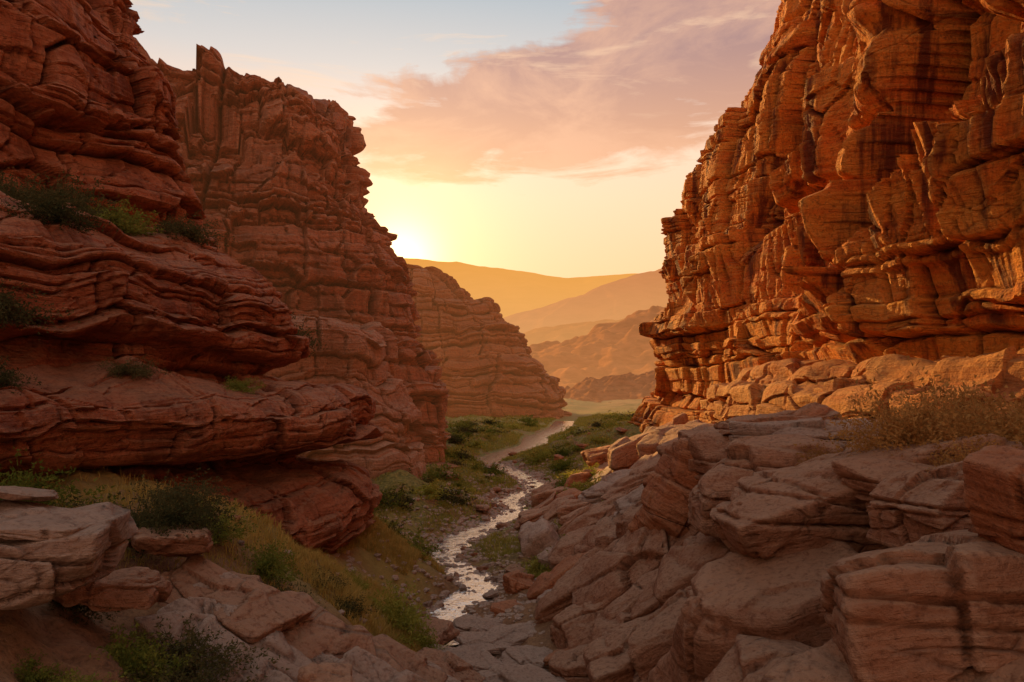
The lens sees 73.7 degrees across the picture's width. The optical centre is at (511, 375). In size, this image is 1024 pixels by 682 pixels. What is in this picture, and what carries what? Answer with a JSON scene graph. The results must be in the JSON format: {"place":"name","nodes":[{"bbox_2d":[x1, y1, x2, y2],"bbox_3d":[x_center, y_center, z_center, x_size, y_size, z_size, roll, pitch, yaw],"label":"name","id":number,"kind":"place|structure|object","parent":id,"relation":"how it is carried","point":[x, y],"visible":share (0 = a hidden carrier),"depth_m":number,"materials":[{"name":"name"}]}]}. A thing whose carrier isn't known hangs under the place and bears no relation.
{"place":"outdoors","nodes":[
{"label":"outdoors","id":0,"kind":"place"},
{"bbox_2d":[0,191,384,553],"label":"layered rock cliff","id":1,"kind":"structure","parent":0,"point":[201,323],"depth_m":23.08,"materials":[{"name":"red stone"}]},
{"bbox_2d":[0,355,41,394],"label":"shrub","id":2,"kind":"object","parent":1,"relation":"on","point":[5,377],"visible":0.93,"depth_m":17.50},
{"bbox_2d":[0,277,81,340],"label":"shrub","id":3,"kind":"object","parent":1,"relation":"on","point":[11,301],"visible":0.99,"depth_m":19.18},
{"bbox_2d":[0,167,100,213],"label":"shrub","id":4,"kind":"object","parent":1,"relation":"on","point":[26,191],"visible":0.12,"depth_m":24.72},
{"bbox_2d":[0,182,117,234],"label":"shrub","id":5,"kind":"object","parent":1,"relation":"on","point":[54,212],"visible":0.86,"depth_m":22.11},
{"bbox_2d":[13,166,120,216],"bbox_3d":[-18.044,-7.085,27.999,5.029,2.711,5.243,0,0,13],"label":"shrub","id":6,"kind":"object","parent":1,"relation":"on","point":[86,194],"visible":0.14,"depth_m":27.62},
{"bbox_2d":[0,0,217,250],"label":"rock cliff","id":7,"kind":"structure","parent":1,"relation":"on","point":[86,89],"depth_m":33.19,"materials":[{"name":"red stone"}]},
{"bbox_2d":[87,196,163,236],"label":"shrub","id":8,"kind":"object","parent":1,"relation":"on","point":[123,222],"visible":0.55,"depth_m":27.67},
{"bbox_2d":[95,354,170,380],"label":"shrub","id":9,"kind":"object","parent":1,"relation":"on","point":[132,371],"visible":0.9,"depth_m":21.25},
{"bbox_2d":[144,210,234,248],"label":"shrub","id":10,"kind":"object","parent":1,"relation":"on","point":[192,233],"visible":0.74,"depth_m":29.68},
{"bbox_2d":[220,375,265,394],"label":"shrub","id":11,"kind":"object","parent":1,"relation":"on","point":[239,386],"visible":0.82,"depth_m":24.94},
{"bbox_2d":[134,37,459,468],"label":"rock cliff","id":12,"kind":"structure","parent":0,"point":[281,181],"depth_m":64.64,"materials":[{"name":"red stone"}]},
{"bbox_2d":[264,314,426,479],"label":"rock cliff","id":13,"kind":"structure","parent":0,"point":[362,356],"depth_m":53.98,"materials":[{"name":"stone"}]},
{"bbox_2d":[130,0,780,277],"label":"sky","id":14,"kind":"structure","parent":0,"point":[556,138],"materials":[{"name":"orange"}]},
{"bbox_2d":[0,398,996,681],"bbox_3d":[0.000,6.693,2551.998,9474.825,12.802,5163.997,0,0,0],"label":"ground","id":15,"kind":"structure","parent":0,"point":[68,642],"depth_m":19.13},
{"bbox_2d":[3,646,83,681],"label":"shrub","id":16,"kind":"object","parent":15,"relation":"on","point":[34,677],"visible":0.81,"depth_m":8.35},
{"bbox_2d":[0,446,123,507],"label":"shrub","id":17,"kind":"object","parent":15,"relation":"on","point":[25,482],"visible":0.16,"depth_m":14.18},
{"bbox_2d":[0,502,138,609],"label":"boulder","id":18,"kind":"object","parent":15,"relation":"on","point":[33,573],"visible":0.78,"depth_m":8.47,"materials":[{"name":"stone"}]},
{"bbox_2d":[0,500,105,541],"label":"boulder","id":19,"kind":"object","parent":18,"relation":"on","point":[33,521],"visible":0.98,"depth_m":8.75,"materials":[{"name":"stone"}]},
{"bbox_2d":[0,486,58,501],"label":"boulder","id":20,"kind":"object","parent":19,"relation":"on","point":[14,493],"visible":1,"depth_m":9.16,"materials":[{"name":"stone"}]},
{"bbox_2d":[48,599,120,624],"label":"shrub","id":21,"kind":"object","parent":15,"relation":"on","point":[85,610],"visible":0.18,"depth_m":10.34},
{"bbox_2d":[46,667,140,681],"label":"shrub","id":22,"kind":"object","parent":15,"relation":"on","point":[80,679],"visible":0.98,"depth_m":8.31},
{"bbox_2d":[53,566,172,611],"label":"boulder","id":23,"kind":"object","parent":15,"relation":"on","point":[142,588],"visible":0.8,"depth_m":10.30,"materials":[{"name":"stone"}]},
{"bbox_2d":[53,481,189,562],"bbox_3d":[-7.628,3.050,14.117,3.353,1.683,3.178,0,0,17],"label":"shrub","id":24,"kind":"object","parent":15,"relation":"on","point":[143,501],"visible":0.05,"depth_m":13.99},
{"bbox_2d":[89,620,201,681],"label":"shrub","id":25,"kind":"object","parent":15,"relation":"on","point":[125,656],"visible":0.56,"depth_m":9.81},
{"bbox_2d":[52,483,299,608],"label":"grass","id":26,"kind":"structure","parent":15,"relation":"on","point":[125,503],"depth_m":15.79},
{"bbox_2d":[130,463,231,510],"bbox_3d":[-8.519,2.985,16.730,3.353,1.492,3.179,0,0,-26],"label":"shrub","id":27,"kind":"object","parent":15,"relation":"on","point":[183,490],"visible":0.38,"depth_m":17.05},
{"bbox_2d":[122,487,251,539],"bbox_3d":[-6.581,2.824,13.449,2.483,1.251,2.297,0,0,-14],"label":"shrub","id":28,"kind":"object","parent":15,"relation":"on","point":[178,517],"visible":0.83,"depth_m":13.49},
{"bbox_2d":[118,651,258,681],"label":"shrub","id":29,"kind":"object","parent":15,"relation":"on","point":[198,677],"visible":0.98,"depth_m":9.56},
{"bbox_2d":[108,613,288,681],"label":"shrub","id":30,"kind":"object","parent":15,"relation":"on","point":[184,647],"visible":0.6,"depth_m":10.60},
{"bbox_2d":[134,610,292,681],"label":"boulder","id":31,"kind":"object","parent":15,"relation":"on","point":[176,623],"visible":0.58,"depth_m":11.19,"materials":[{"name":"stone"}]},
{"bbox_2d":[197,498,266,544],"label":"shrub","id":32,"kind":"object","parent":15,"relation":"on","point":[225,534],"visible":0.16,"depth_m":15.90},
{"bbox_2d":[157,597,312,681],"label":"boulder","id":33,"kind":"object","parent":15,"relation":"on","point":[293,659],"visible":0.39,"depth_m":11.84,"materials":[{"name":"stone"}]},
{"bbox_2d":[158,554,313,642],"bbox_3d":[-5.315,4.232,12.686,2.961,0.855,1.636,19,12,13],"label":"boulder","id":34,"kind":"object","parent":15,"relation":"on","point":[261,611],"visible":0.66,"depth_m":12.58,"materials":[{"name":"stone"}]},
{"bbox_2d":[131,524,212,556],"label":"boulder","id":35,"kind":"object","parent":34,"relation":"on","point":[176,543],"visible":0.81,"depth_m":12.82,"materials":[{"name":"stone"}]},
{"bbox_2d":[41,466,445,651],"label":"grass","id":36,"kind":"structure","parent":15,"relation":"on","point":[408,553],"depth_m":19.80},
{"bbox_2d":[193,572,336,663],"bbox_3d":[-4.570,4.692,12.511,4.434,0.485,1.135,30,26,23],"label":"boulder","id":37,"kind":"object","parent":15,"relation":"on","point":[322,657],"visible":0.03,"depth_m":12.35,"materials":[{"name":"stone"}]},
{"bbox_2d":[227,536,304,587],"bbox_3d":[-5.793,4.497,16.564,2.117,1.250,2.012,0,0,28],"label":"shrub","id":38,"kind":"object","parent":15,"relation":"on","point":[267,568],"visible":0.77,"depth_m":16.36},
{"bbox_2d":[228,571,404,671],"bbox_3d":[-4.061,5.442,12.105,5.583,1.468,3.891,29,20,19],"label":"boulder","id":39,"kind":"object","parent":15,"relation":"on","point":[325,631],"visible":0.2,"depth_m":12.94,"materials":[{"name":"stone"}]},
{"bbox_2d":[297,662,352,681],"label":"boulder","id":40,"kind":"object","parent":15,"relation":"on","point":[326,672],"visible":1,"depth_m":9.87,"materials":[{"name":"stone"}]},
{"bbox_2d":[332,591,377,620],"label":"shrub","id":41,"kind":"object","parent":15,"relation":"on","point":[347,607],"visible":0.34,"depth_m":18.23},
{"bbox_2d":[328,646,427,681],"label":"boulder","id":42,"kind":"object","parent":15,"relation":"on","point":[367,666],"visible":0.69,"depth_m":12.17,"materials":[{"name":"stone"}]},
{"bbox_2d":[374,509,426,541],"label":"shrub","id":43,"kind":"object","parent":15,"relation":"on","point":[399,528],"visible":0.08,"depth_m":33.36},
{"bbox_2d":[365,578,436,649],"bbox_3d":[-3.450,7.102,20.432,2.730,2.053,3.228,0,0,-40],"label":"shrub","id":44,"kind":"object","parent":15,"relation":"on","point":[405,619],"visible":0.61,"depth_m":20.37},
{"bbox_2d":[369,632,447,681],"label":"boulder","id":45,"kind":"object","parent":15,"relation":"on","point":[412,660],"visible":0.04,"depth_m":14.77,"materials":[{"name":"stone"}]},
{"bbox_2d":[408,622,451,649],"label":"shrub","id":46,"kind":"object","parent":15,"relation":"on","point":[429,638],"visible":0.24,"depth_m":21.61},
{"bbox_2d":[273,458,587,659],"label":"gravel","id":47,"kind":"structure","parent":15,"relation":"on","point":[493,513],"depth_m":37.41,"materials":[{"name":"gravel"}]},
{"bbox_2d":[408,482,454,500],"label":"shrub","id":48,"kind":"object","parent":15,"relation":"on","point":[430,493],"visible":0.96,"depth_m":46.50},
{"bbox_2d":[410,617,459,644],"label":"boulder","id":49,"kind":"object","parent":15,"relation":"on","point":[447,632],"visible":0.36,"depth_m":23.78,"materials":[{"name":"stone"}]},
{"bbox_2d":[418,461,462,481],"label":"shrub","id":50,"kind":"object","parent":15,"relation":"on","point":[437,472],"visible":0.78,"depth_m":56.09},
{"bbox_2d":[417,647,485,681],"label":"boulder","id":51,"kind":"object","parent":15,"relation":"on","point":[454,665],"visible":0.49,"depth_m":18.99,"materials":[{"name":"stone"}]},
{"bbox_2d":[425,644,501,671],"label":"boulder","id":52,"kind":"object","parent":15,"relation":"on","point":[477,658],"visible":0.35,"depth_m":21.52,"materials":[{"name":"stone"}]},
{"bbox_2d":[452,614,505,631],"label":"boulder","id":53,"kind":"object","parent":15,"relation":"on","point":[467,623],"visible":0.55,"depth_m":25.84,"materials":[{"name":"stone"}]},
{"bbox_2d":[407,264,571,418],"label":"rock cliff","id":54,"kind":"structure","parent":15,"relation":"on","point":[488,363],"depth_m":154.91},
{"bbox_2d":[454,622,534,654],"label":"boulder","id":55,"kind":"object","parent":15,"relation":"on","point":[497,640],"visible":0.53,"depth_m":23.82,"materials":[{"name":"stone"}]},
{"bbox_2d":[372,411,636,577],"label":"grass","id":56,"kind":"structure","parent":15,"relation":"on","point":[579,420],"depth_m":67.75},
{"bbox_2d":[489,599,520,615],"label":"boulder","id":57,"kind":"object","parent":15,"relation":"on","point":[496,608],"visible":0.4,"depth_m":27.86,"materials":[{"name":"red stone"}]},
{"bbox_2d":[502,570,534,593],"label":"boulder","id":58,"kind":"object","parent":15,"relation":"on","point":[516,581],"visible":0.71,"depth_m":30.72,"materials":[{"name":"red stone"}]},
{"bbox_2d":[478,663,566,681],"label":"boulder","id":59,"kind":"object","parent":15,"relation":"on","point":[507,672],"visible":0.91,"depth_m":19.56,"materials":[{"name":"stone"}]},
{"bbox_2d":[498,645,552,670],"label":"boulder","id":60,"kind":"object","parent":15,"relation":"on","point":[527,655],"visible":0.44,"depth_m":21.72,"materials":[{"name":"stone"}]},
{"bbox_2d":[513,506,546,528],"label":"stone","id":61,"kind":"object","parent":15,"relation":"on","point":[531,515],"visible":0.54,"depth_m":41.39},
{"bbox_2d":[517,552,549,574],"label":"shrub","id":62,"kind":"object","parent":15,"relation":"on","point":[533,563],"visible":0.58,"depth_m":32.64,"materials":[{"name":"green plant"}]},
{"bbox_2d":[518,518,559,557],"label":"stone","id":63,"kind":"object","parent":15,"relation":"on","point":[537,537],"visible":0.68,"depth_m":34.48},
{"bbox_2d":[530,486,569,506],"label":"stone","id":64,"kind":"object","parent":15,"relation":"on","point":[538,498],"visible":0.38,"depth_m":50.80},
{"bbox_2d":[526,552,586,600],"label":"boulder","id":65,"kind":"object","parent":15,"relation":"on","point":[543,582],"visible":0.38,"depth_m":28.34,"materials":[{"name":"red stone"}]},
{"bbox_2d":[543,494,575,520],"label":"stone","id":66,"kind":"object","parent":15,"relation":"on","point":[549,513],"visible":0.62,"depth_m":41.17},
{"bbox_2d":[548,644,588,681],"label":"boulder","id":67,"kind":"object","parent":15,"relation":"on","point":[568,665],"visible":0.43,"depth_m":19.64,"materials":[{"name":"stone"}]},
{"bbox_2d":[548,525,593,565],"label":"boulder","id":68,"kind":"object","parent":15,"relation":"on","point":[562,548],"visible":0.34,"depth_m":32.17,"materials":[{"name":"stone"}]},
{"bbox_2d":[556,499,590,517],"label":"stone","id":69,"kind":"object","parent":15,"relation":"on","point":[573,505],"visible":0.57,"depth_m":40.07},
{"bbox_2d":[557,504,594,534],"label":"stone","id":70,"kind":"object","parent":15,"relation":"on","point":[577,513],"visible":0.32,"depth_m":37.32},
{"bbox_2d":[534,539,618,623],"bbox_3d":[2.618,8.092,25.258,4.690,1.728,3.065,-41,-4,9],"label":"boulder","id":71,"kind":"object","parent":15,"relation":"on","point":[554,601],"visible":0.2,"depth_m":24.64,"materials":[{"name":"stone"}]},
{"bbox_2d":[564,472,591,486],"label":"stone","id":72,"kind":"object","parent":15,"relation":"on","point":[580,476],"visible":0.47,"depth_m":52.42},
{"bbox_2d":[550,599,607,648],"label":"boulder","id":73,"kind":"object","parent":15,"relation":"on","point":[571,626],"visible":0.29,"depth_m":21.88,"materials":[{"name":"stone"}]},
{"bbox_2d":[570,526,616,569],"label":"boulder","id":74,"kind":"object","parent":15,"relation":"on","point":[605,539],"visible":0.12,"depth_m":27.65,"materials":[{"name":"stone"}]},
{"bbox_2d":[561,493,626,536],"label":"boulder","id":75,"kind":"object","parent":15,"relation":"on","point":[592,515],"visible":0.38,"depth_m":34.66,"materials":[{"name":"stone"}]},
{"bbox_2d":[580,445,610,466],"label":"boulder","id":76,"kind":"object","parent":15,"relation":"on","point":[592,456],"visible":0.33,"depth_m":55.84,"materials":[{"name":"red stone"}]},
{"bbox_2d":[573,512,621,553],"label":"boulder","id":77,"kind":"object","parent":15,"relation":"on","point":[598,528],"visible":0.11,"depth_m":30.76,"materials":[{"name":"stone"}]},
{"bbox_2d":[581,469,631,503],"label":"boulder","id":78,"kind":"object","parent":15,"relation":"on","point":[593,494],"visible":0.36,"depth_m":41.11,"materials":[{"name":"stone"}]},
{"bbox_2d":[583,605,660,681],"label":"boulder","id":79,"kind":"object","parent":15,"relation":"on","point":[606,658],"visible":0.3,"depth_m":17.09,"materials":[{"name":"stone"}]},
{"bbox_2d":[591,569,659,640],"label":"boulder","id":80,"kind":"object","parent":15,"relation":"on","point":[637,599],"visible":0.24,"depth_m":20.12,"materials":[{"name":"stone"}]},
{"bbox_2d":[613,484,643,514],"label":"boulder","id":81,"kind":"object","parent":15,"relation":"on","point":[625,502],"visible":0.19,"depth_m":30.88,"materials":[{"name":"stone"}]},
{"bbox_2d":[615,500,642,538],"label":"boulder","id":82,"kind":"object","parent":15,"relation":"on","point":[624,520],"visible":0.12,"depth_m":26.21,"materials":[{"name":"stone"}]},
{"bbox_2d":[600,454,659,499],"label":"boulder","id":83,"kind":"object","parent":15,"relation":"on","point":[632,480],"visible":0.3,"depth_m":37.11,"materials":[{"name":"stone"}]},
{"bbox_2d":[607,426,656,472],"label":"boulder","id":84,"kind":"object","parent":15,"relation":"on","point":[622,453],"visible":0.44,"depth_m":48.12,"materials":[{"name":"stone"}]},
{"bbox_2d":[570,526,699,610],"bbox_3d":[4.363,6.523,23.440,6.492,2.002,3.198,-44,10,-4],"label":"boulder","id":85,"kind":"object","parent":15,"relation":"on","point":[624,564],"visible":0.37,"depth_m":22.71,"materials":[{"name":"stone"}]},
{"bbox_2d":[627,586,692,681],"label":"boulder","id":86,"kind":"object","parent":15,"relation":"on","point":[650,642],"visible":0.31,"depth_m":15.82,"materials":[{"name":"stone"}]},
{"bbox_2d":[627,438,698,536],"bbox_3d":[6.011,4.161,23.544,2.697,3.945,3.033,21,4,-17],"label":"boulder","id":87,"kind":"object","parent":15,"relation":"on","point":[670,482],"visible":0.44,"depth_m":22.68,"materials":[{"name":"red stone"}]},
{"bbox_2d":[636,419,707,457],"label":"boulder","id":88,"kind":"object","parent":15,"relation":"on","point":[651,441],"visible":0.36,"depth_m":43.75,"materials":[{"name":"stone"}]},
{"bbox_2d":[652,532,730,606],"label":"boulder","id":89,"kind":"object","parent":15,"relation":"on","point":[679,568],"visible":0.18,"depth_m":18.12,"materials":[{"name":"stone"}]},
{"bbox_2d":[688,433,843,536],"bbox_3d":[6.716,3.011,18.484,3.897,2.815,3.253,-3,2,14],"label":"boulder","id":90,"kind":"object","parent":89,"relation":"on","point":[716,485],"visible":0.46,"depth_m":17.56,"materials":[{"name":"stone"}]},
{"bbox_2d":[728,417,881,449],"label":"boulder","id":91,"kind":"object","parent":90,"relation":"on","point":[814,427],"visible":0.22,"depth_m":18.84,"materials":[{"name":"stone"}]},
{"bbox_2d":[678,426,732,479],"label":"boulder","id":92,"kind":"object","parent":15,"relation":"on","point":[707,445],"visible":0.12,"depth_m":22.13,"materials":[{"name":"stone"}]},
{"bbox_2d":[647,541,857,681],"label":"boulder","id":93,"kind":"object","parent":15,"relation":"on","point":[733,596],"visible":0.59,"depth_m":12.36,"materials":[{"name":"stone"}]},
{"bbox_2d":[701,634,813,681],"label":"boulder","id":94,"kind":"object","parent":15,"relation":"on","point":[746,658],"visible":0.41,"depth_m":11.07,"materials":[{"name":"stone"}]},
{"bbox_2d":[713,410,839,434],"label":"boulder","id":95,"kind":"object","parent":15,"relation":"on","point":[722,427],"visible":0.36,"depth_m":22.04,"materials":[{"name":"stone"}]},
{"bbox_2d":[792,402,843,419],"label":"stone","id":96,"kind":"object","parent":15,"relation":"on","point":[814,409],"visible":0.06,"depth_m":22.14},
{"bbox_2d":[710,433,1023,558],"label":"boulder","id":97,"kind":"object","parent":15,"relation":"on","point":[813,503],"visible":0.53,"depth_m":13.10,"materials":[{"name":"stone"}]},
{"bbox_2d":[831,457,960,505],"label":"boulder","id":98,"kind":"object","parent":97,"relation":"on","point":[864,476],"visible":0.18,"depth_m":12.60,"materials":[{"name":"stone"}]},
{"bbox_2d":[914,418,1014,472],"bbox_3d":[7.894,1.445,12.135,1.938,1.353,2.078,0,0,-15],"label":"shrub","id":99,"kind":"object","parent":98,"relation":"on","point":[958,457],"visible":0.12,"depth_m":12.03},
{"bbox_2d":[794,355,1023,457],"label":"shrub","id":100,"kind":"object","parent":97,"relation":"on","point":[971,414],"visible":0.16,"depth_m":14.31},
{"bbox_2d":[825,367,1017,456],"bbox_3d":[7.832,0.891,13.460,3.207,2.116,3.270,0,0,-6],"label":"shrub","id":101,"kind":"object","parent":97,"relation":"on","point":[909,430],"visible":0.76,"depth_m":13.38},
{"bbox_2d":[760,638,1023,681],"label":"boulder","id":102,"kind":"object","parent":15,"relation":"on","point":[825,662],"visible":0.33,"depth_m":8.32,"materials":[{"name":"stone"}]},
{"bbox_2d":[866,461,972,547],"bbox_3d":[7.072,1.976,10.817,2.442,1.512,1.690,-4,1,-15],"label":"boulder","id":103,"kind":"object","parent":15,"relation":"on","point":[904,507],"visible":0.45,"depth_m":10.49,"materials":[{"name":"stone"}]},
{"bbox_2d":[820,529,1023,681],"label":"boulder","id":104,"kind":"object","parent":15,"relation":"on","point":[943,607],"visible":0.9,"depth_m":7.74,"materials":[{"name":"stone"}]},
{"bbox_2d":[962,445,1023,554],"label":"boulder","id":105,"kind":"object","parent":104,"relation":"on","point":[993,500],"visible":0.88,"depth_m":8.01,"materials":[{"name":"red stone"}]},
{"bbox_2d":[920,375,1023,433],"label":"shrub","id":106,"kind":"object","parent":15,"relation":"on","point":[1008,406],"visible":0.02,"depth_m":17.84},
{"bbox_2d":[922,378,1023,441],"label":"shrub","id":107,"kind":"object","parent":15,"relation":"on","point":[1003,411],"visible":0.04,"depth_m":15.14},
{"bbox_2d":[426,421,573,645],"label":"creek water","id":108,"kind":"structure","parent":0,"point":[453,600],"depth_m":41.71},
{"bbox_2d":[404,258,638,317],"bbox_3d":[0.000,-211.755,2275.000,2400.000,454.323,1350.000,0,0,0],"label":"hill","id":109,"kind":"structure","parent":0,"point":[510,292],"depth_m":2331.78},
{"bbox_2d":[503,269,668,332],"bbox_3d":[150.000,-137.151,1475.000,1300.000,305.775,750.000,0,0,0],"label":"hill","id":110,"kind":"structure","parent":0,"point":[620,299],"depth_m":1485.40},
{"bbox_2d":[524,306,666,345],"bbox_3d":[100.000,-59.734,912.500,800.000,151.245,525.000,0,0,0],"label":"hill","id":111,"kind":"structure","parent":0,"point":[561,333],"depth_m":942.41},
{"bbox_2d":[529,306,666,387],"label":"hill","id":112,"kind":"structure","parent":0,"point":[599,351],"depth_m":435.42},
{"bbox_2d":[564,370,655,402],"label":"hill","id":113,"kind":"structure","parent":0,"point":[629,385],"depth_m":289.47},
{"bbox_2d":[628,0,1023,432],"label":"rock cliff","id":114,"kind":"structure","parent":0,"point":[853,188],"depth_m":32.57,"materials":[{"name":"orange stone"}]},
{"bbox_2d":[700,346,1023,426],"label":"rock ledge","id":115,"kind":"object","parent":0,"point":[769,387],"visible":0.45,"depth_m":28.25,"materials":[{"name":"stone"}]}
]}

